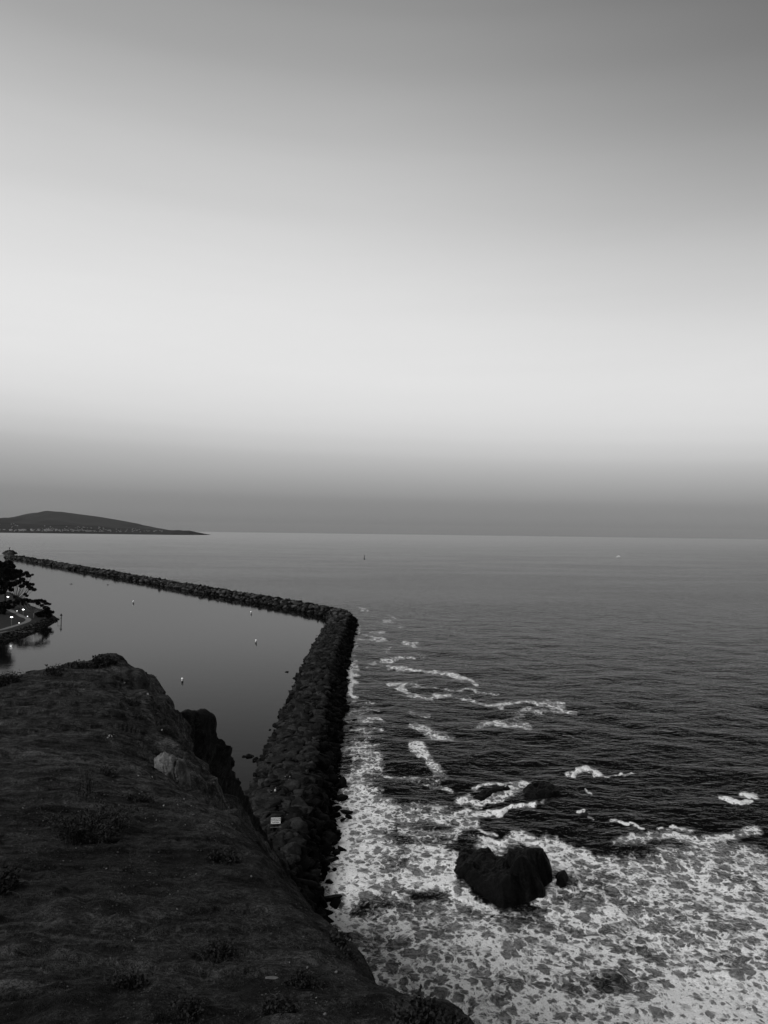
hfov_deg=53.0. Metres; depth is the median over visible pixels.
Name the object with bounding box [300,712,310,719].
boulder
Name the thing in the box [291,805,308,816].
boulder
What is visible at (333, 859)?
boulder
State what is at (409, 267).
sky
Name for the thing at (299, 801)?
boulder
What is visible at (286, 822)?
boulder
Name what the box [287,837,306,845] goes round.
boulder
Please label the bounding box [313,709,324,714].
boulder
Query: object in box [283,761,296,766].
boulder
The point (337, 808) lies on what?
boulder
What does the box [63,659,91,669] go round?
bush
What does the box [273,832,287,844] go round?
boulder
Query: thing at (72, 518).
mountain
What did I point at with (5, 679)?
skyline bush
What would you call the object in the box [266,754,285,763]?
boulder
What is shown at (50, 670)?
leaf mat
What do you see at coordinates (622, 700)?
water
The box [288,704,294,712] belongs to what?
boulder
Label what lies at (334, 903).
boulder
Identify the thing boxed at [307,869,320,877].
boulder
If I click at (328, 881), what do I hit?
boulder
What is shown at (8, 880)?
ground tuft
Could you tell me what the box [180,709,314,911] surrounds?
rocky spur
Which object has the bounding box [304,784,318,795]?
boulder
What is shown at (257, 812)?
boulder
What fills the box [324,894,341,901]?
boulder
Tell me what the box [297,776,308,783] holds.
boulder
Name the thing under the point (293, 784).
boulder
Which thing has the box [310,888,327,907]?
boulder
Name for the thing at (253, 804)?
boulder
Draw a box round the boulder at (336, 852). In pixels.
[332,849,339,854]
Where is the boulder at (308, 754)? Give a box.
[303,752,313,756]
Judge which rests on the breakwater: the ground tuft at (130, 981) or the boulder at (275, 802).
the boulder at (275, 802)
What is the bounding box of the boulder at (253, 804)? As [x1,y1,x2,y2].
[251,797,268,807]
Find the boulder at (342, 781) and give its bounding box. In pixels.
[333,776,346,788]
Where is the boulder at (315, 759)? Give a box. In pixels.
[304,755,318,762]
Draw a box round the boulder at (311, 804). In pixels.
[307,799,314,808]
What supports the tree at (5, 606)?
on the park ground at (5, 621)
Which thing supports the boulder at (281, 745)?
on the breakwater
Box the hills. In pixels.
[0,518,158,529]
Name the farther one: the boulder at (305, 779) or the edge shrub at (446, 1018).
the boulder at (305, 779)
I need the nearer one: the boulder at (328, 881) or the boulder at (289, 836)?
the boulder at (328, 881)
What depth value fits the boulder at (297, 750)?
170.48 m
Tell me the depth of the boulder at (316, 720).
198.20 m
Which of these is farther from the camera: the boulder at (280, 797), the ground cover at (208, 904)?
the boulder at (280, 797)
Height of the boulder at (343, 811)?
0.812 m
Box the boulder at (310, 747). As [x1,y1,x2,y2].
[302,745,319,753]
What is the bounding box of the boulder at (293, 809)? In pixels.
[283,806,301,813]
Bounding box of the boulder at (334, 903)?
[329,898,340,908]
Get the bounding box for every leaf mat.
[43,663,66,676]
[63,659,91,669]
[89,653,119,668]
[99,765,117,776]
[118,695,140,706]
[122,791,158,803]
[127,713,148,720]
[205,848,243,865]
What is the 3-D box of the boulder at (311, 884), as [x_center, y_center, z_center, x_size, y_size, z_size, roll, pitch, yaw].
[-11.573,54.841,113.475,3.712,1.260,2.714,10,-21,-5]
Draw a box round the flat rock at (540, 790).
[523,782,559,798]
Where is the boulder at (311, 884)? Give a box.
[299,878,317,887]
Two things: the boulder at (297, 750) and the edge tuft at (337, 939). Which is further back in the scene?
the boulder at (297, 750)
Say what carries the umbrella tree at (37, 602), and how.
on the park ground at (5, 621)
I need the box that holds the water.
[0,532,767,1023]
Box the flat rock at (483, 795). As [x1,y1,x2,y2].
[473,785,509,800]
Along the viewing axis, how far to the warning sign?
125.44 m
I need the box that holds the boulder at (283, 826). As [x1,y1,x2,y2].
[279,824,289,830]
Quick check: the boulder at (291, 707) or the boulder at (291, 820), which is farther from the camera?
the boulder at (291, 707)
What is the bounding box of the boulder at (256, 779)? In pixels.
[253,776,264,782]
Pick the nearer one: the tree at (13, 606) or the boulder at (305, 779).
the boulder at (305, 779)
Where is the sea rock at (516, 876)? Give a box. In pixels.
[454,847,552,907]
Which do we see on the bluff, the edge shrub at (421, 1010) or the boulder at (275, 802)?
the edge shrub at (421, 1010)
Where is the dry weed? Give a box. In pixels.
[77,760,101,798]
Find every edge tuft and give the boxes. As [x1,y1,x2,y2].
[327,930,351,948]
[340,945,358,964]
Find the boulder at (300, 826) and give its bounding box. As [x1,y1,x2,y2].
[290,820,307,834]
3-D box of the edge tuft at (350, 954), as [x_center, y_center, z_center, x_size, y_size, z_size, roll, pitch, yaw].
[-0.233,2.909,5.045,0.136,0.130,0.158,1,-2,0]
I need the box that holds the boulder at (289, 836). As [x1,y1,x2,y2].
[271,832,294,841]
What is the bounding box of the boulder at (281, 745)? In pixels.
[271,744,287,751]
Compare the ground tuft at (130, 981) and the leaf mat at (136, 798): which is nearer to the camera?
the ground tuft at (130, 981)
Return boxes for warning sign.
[270,817,280,831]
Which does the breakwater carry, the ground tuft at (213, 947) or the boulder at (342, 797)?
the boulder at (342, 797)
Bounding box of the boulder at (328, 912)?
[320,907,332,915]
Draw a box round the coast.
[0,522,208,534]
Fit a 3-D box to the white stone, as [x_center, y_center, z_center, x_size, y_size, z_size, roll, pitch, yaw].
[-0.610,2.588,4.280,0.100,0.008,0.030,1,-2,0]
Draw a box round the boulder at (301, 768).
[297,765,310,774]
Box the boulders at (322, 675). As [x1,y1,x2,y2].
[1,550,358,930]
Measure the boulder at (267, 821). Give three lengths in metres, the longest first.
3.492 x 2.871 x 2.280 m
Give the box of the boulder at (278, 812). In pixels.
[269,811,285,817]
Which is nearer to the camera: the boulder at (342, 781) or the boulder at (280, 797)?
the boulder at (280, 797)
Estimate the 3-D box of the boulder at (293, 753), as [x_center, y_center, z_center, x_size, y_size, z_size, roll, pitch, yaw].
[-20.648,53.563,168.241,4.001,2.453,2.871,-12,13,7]
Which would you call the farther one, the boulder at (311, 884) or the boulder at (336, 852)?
the boulder at (336, 852)
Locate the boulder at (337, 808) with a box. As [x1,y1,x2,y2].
[331,805,341,811]
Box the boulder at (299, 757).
[296,754,307,762]
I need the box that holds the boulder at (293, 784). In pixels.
[283,779,299,791]
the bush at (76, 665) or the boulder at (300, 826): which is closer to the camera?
the bush at (76, 665)
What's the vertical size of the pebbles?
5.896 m
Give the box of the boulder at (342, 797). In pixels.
[336,794,347,800]
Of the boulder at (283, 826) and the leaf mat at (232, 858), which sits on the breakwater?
the boulder at (283, 826)
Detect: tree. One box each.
[0,560,17,600]
[0,600,11,614]
[6,569,36,598]
[11,602,23,608]
[12,598,51,617]
[35,607,54,616]
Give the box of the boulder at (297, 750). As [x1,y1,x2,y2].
[288,748,300,754]
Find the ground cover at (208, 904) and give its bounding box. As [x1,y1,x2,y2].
[0,674,423,1023]
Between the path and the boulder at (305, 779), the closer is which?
the boulder at (305, 779)
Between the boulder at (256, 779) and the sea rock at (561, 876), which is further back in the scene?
the boulder at (256, 779)
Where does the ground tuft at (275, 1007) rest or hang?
on the bluff
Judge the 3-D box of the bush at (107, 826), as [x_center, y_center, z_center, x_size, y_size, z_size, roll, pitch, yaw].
[-3.021,3.275,8.054,1.060,0.371,0.855,2,-2,-27]
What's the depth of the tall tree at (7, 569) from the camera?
487.16 m
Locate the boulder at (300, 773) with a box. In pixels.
[290,771,302,774]
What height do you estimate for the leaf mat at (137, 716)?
0.272 m
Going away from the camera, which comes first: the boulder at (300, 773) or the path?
the boulder at (300, 773)
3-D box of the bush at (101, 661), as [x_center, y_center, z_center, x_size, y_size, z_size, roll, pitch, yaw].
[-11.415,6.055,31.285,1.232,0.708,1.235,1,-2,0]
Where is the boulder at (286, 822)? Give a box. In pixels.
[281,820,290,824]
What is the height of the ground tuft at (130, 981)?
0.138 m
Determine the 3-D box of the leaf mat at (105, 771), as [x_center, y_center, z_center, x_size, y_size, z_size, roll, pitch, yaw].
[-4.392,4.161,12.271,0.316,0.204,0.372,1,-2,-24]
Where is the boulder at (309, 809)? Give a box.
[295,805,313,813]
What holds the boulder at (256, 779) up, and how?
on the breakwater
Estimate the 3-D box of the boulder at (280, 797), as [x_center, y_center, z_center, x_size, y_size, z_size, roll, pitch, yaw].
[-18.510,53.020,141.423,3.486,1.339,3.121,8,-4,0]
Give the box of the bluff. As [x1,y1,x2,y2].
[0,653,473,1023]
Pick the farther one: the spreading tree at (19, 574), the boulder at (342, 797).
the spreading tree at (19, 574)
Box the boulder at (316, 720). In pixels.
[312,718,324,726]
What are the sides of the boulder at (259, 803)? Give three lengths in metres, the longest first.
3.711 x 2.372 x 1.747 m
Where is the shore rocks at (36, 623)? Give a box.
[0,592,59,641]
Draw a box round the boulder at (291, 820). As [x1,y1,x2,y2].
[289,817,302,822]
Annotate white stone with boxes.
[265,976,277,978]
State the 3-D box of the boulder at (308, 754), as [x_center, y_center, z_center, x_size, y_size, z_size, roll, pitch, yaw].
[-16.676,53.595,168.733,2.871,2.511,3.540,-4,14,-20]
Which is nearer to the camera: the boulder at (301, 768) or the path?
the boulder at (301, 768)
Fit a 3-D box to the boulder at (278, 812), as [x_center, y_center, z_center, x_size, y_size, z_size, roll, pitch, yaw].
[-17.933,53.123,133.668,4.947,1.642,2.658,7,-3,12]
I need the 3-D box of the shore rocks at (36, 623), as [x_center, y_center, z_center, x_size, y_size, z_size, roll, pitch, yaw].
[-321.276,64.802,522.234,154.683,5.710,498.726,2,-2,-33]
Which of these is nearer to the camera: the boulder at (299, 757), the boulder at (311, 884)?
the boulder at (311, 884)
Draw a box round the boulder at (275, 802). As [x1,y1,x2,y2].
[269,798,280,806]
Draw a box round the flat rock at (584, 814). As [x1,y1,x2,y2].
[580,812,587,817]
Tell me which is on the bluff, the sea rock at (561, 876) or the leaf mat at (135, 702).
the leaf mat at (135, 702)
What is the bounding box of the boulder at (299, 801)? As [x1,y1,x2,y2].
[291,797,307,805]
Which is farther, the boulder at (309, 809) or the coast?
the coast
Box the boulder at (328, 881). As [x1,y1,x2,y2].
[325,879,332,883]
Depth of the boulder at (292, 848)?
118.47 m
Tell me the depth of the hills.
14588.42 m
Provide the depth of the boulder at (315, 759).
167.32 m
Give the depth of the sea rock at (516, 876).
119.90 m
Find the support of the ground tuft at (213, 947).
on the bluff
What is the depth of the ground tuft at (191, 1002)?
3.65 m
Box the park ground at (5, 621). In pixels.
[0,592,55,641]
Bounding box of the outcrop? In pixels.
[154,752,190,790]
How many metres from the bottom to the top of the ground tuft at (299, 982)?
0.113 m
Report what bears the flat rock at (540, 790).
in the water
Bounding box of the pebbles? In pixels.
[0,671,379,1023]
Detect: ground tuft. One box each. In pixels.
[0,863,21,894]
[106,969,152,991]
[169,987,206,1023]
[199,937,244,962]
[255,989,305,1014]
[284,968,320,988]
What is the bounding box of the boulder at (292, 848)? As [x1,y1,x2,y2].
[280,842,301,855]
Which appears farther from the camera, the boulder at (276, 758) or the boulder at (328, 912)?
the boulder at (276, 758)
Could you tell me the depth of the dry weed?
9.89 m
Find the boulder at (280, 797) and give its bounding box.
[275,795,287,801]
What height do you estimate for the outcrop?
0.896 m
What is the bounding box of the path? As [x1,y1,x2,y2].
[0,609,30,629]
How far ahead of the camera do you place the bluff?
6.24 m
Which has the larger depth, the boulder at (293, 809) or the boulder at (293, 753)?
the boulder at (293, 753)
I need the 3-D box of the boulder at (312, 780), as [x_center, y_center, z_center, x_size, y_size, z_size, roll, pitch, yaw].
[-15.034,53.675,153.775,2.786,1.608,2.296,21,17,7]
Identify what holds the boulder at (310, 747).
on the breakwater
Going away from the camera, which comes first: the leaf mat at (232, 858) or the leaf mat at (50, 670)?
the leaf mat at (232, 858)
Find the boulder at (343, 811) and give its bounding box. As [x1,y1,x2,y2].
[340,809,352,813]
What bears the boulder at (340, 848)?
in the water
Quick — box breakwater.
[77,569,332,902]
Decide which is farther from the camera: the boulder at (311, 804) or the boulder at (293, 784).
the boulder at (293, 784)
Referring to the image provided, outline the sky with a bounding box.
[0,0,767,538]
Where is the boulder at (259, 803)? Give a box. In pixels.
[254,800,268,806]
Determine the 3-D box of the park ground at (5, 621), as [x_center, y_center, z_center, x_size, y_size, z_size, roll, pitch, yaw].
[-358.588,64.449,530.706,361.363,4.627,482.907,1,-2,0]
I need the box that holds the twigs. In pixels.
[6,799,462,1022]
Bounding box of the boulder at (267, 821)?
[264,815,283,824]
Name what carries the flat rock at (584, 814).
in the water
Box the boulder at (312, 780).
[307,775,315,783]
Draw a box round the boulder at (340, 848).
[337,845,346,850]
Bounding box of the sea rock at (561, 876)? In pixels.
[555,870,567,887]
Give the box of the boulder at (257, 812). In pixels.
[253,808,264,814]
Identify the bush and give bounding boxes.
[0,670,26,686]
[38,798,146,844]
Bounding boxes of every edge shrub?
[387,984,446,1023]
[430,1007,472,1023]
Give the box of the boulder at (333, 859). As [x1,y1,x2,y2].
[328,856,338,861]
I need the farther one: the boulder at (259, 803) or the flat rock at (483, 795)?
the flat rock at (483, 795)
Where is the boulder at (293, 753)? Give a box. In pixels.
[286,750,296,756]
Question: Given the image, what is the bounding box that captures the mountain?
[10,511,165,529]
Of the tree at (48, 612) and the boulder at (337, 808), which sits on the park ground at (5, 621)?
the tree at (48, 612)

